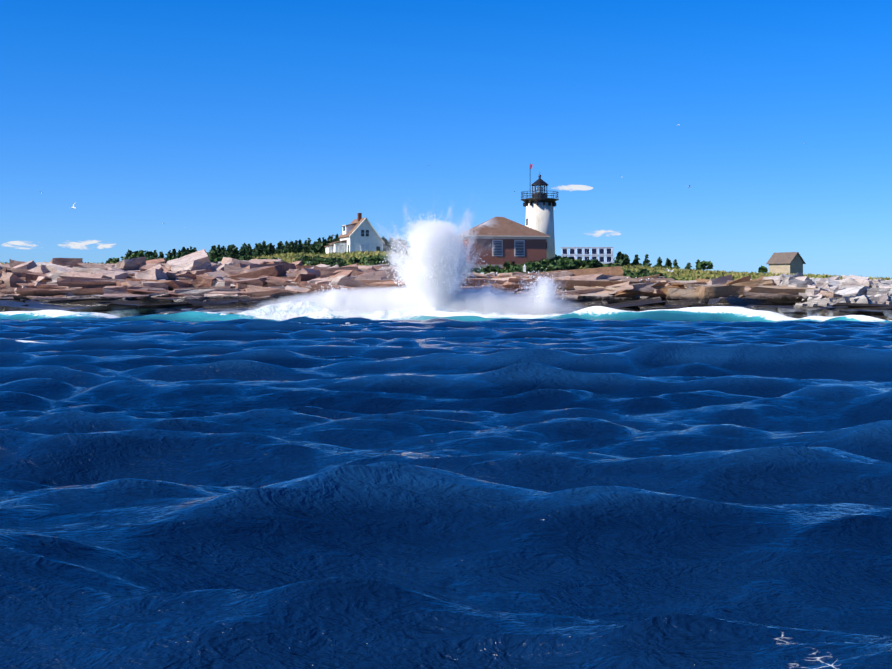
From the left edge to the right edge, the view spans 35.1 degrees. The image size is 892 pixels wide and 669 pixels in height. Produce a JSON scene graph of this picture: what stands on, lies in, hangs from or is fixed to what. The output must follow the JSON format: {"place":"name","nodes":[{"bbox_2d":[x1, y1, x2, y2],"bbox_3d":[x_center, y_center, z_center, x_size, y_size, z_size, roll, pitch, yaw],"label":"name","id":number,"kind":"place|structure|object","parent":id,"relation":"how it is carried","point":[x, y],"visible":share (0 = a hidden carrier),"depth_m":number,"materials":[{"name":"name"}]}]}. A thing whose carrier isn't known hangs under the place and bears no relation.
{"place":"outdoors","nodes":[
{"label":"outdoors","id":0,"kind":"place"},
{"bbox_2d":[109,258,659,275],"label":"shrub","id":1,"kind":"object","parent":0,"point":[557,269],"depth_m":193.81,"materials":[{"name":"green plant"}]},
{"bbox_2d":[40,124,804,223],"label":"flying gull","id":2,"kind":"object","parent":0,"point":[73,207],"visible":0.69,"depth_m":279.00,"materials":[{"name":"white"}]},
{"bbox_2d":[0,306,891,668],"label":"sea waves","id":3,"kind":"object","parent":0,"point":[612,488],"visible":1,"depth_m":15.68,"materials":[{"name":"liquid"}]},
{"bbox_2d":[239,301,562,319],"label":"sea foam","id":4,"kind":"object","parent":3,"relation":"on","point":[289,310],"depth_m":146.72,"materials":[{"name":"liquid"}]},
{"bbox_2d":[0,0,891,315],"label":"sky","id":5,"kind":"structure","parent":0,"point":[214,122],"materials":[{"name":"blue"}]},
{"bbox_2d":[267,252,841,280],"bbox_3d":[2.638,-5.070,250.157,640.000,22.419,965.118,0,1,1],"label":"island ground","id":6,"kind":"structure","parent":0,"point":[668,276],"depth_m":212.41,"materials":[{"name":"green plant"}]},
{"bbox_2d":[324,213,384,253],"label":"keepers house","id":7,"kind":"structure","parent":6,"relation":"on","point":[353,236],"depth_m":320.06,"materials":[{"name":"white paint"}]},
{"bbox_2d":[85,255,678,280],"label":"shrub foliage","id":8,"kind":"object","parent":6,"relation":"on","point":[554,262],"visible":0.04,"depth_m":193.00,"materials":[{"name":"green plant"}]},
{"bbox_2d":[128,236,707,267],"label":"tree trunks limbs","id":9,"kind":"object","parent":6,"relation":"on","point":[326,243],"depth_m":335.88,"materials":[{"name":"brown plant"}]},
{"bbox_2d":[120,234,701,270],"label":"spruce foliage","id":10,"kind":"object","parent":9,"relation":"attached to","point":[316,247],"visible":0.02,"depth_m":336.68,"materials":[{"name":"green plant"}]},
{"bbox_2d":[128,250,767,272],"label":"broadleaf foliage","id":11,"kind":"object","parent":9,"relation":"on","point":[701,265],"visible":0.75,"depth_m":254.91,"materials":[{"name":"green plant"}]},
{"bbox_2d":[0,249,891,319],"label":"shore rocks","id":12,"kind":"object","parent":6,"relation":"on","point":[139,286],"visible":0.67,"depth_m":166.13,"materials":[{"name":"stone"}]},
{"bbox_2d":[89,258,751,281],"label":"shrubs","id":13,"kind":"object","parent":12,"relation":"on","point":[667,269],"visible":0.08,"depth_m":182.53,"materials":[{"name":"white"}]},
{"bbox_2d":[0,250,891,280],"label":"grass tufts","id":14,"kind":"object","parent":6,"relation":"on","point":[633,268],"visible":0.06,"depth_m":221.22,"materials":[{"name":"green plant"}]},
{"bbox_2d":[454,217,550,267],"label":"fog signal house","id":15,"kind":"structure","parent":6,"relation":"on","point":[516,242],"depth_m":192.88,"materials":[{"name":"brick"}]},
{"bbox_2d":[521,164,558,258],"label":"lighthouse","id":16,"kind":"object","parent":6,"relation":"on","point":[539,205],"depth_m":207.65,"materials":[{"name":"white paint"}]},
{"bbox_2d":[561,247,612,263],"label":"solar panel rack","id":17,"kind":"object","parent":6,"relation":"on","point":[593,255],"visible":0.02,"depth_m":232.18,"materials":[{"name":"white"}]},
{"bbox_2d":[766,252,805,273],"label":"shed","id":18,"kind":"structure","parent":6,"relation":"on","point":[785,262],"depth_m":237.65,"materials":[{"name":"grey wood"}]},
{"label":"spray plume","id":19,"kind":"object","parent":6,"relation":"on","visible":0},
{"bbox_2d":[315,210,566,310],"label":"spray droplets","id":20,"kind":"object","parent":19,"relation":"on","point":[415,268],"depth_m":148.04}
]}

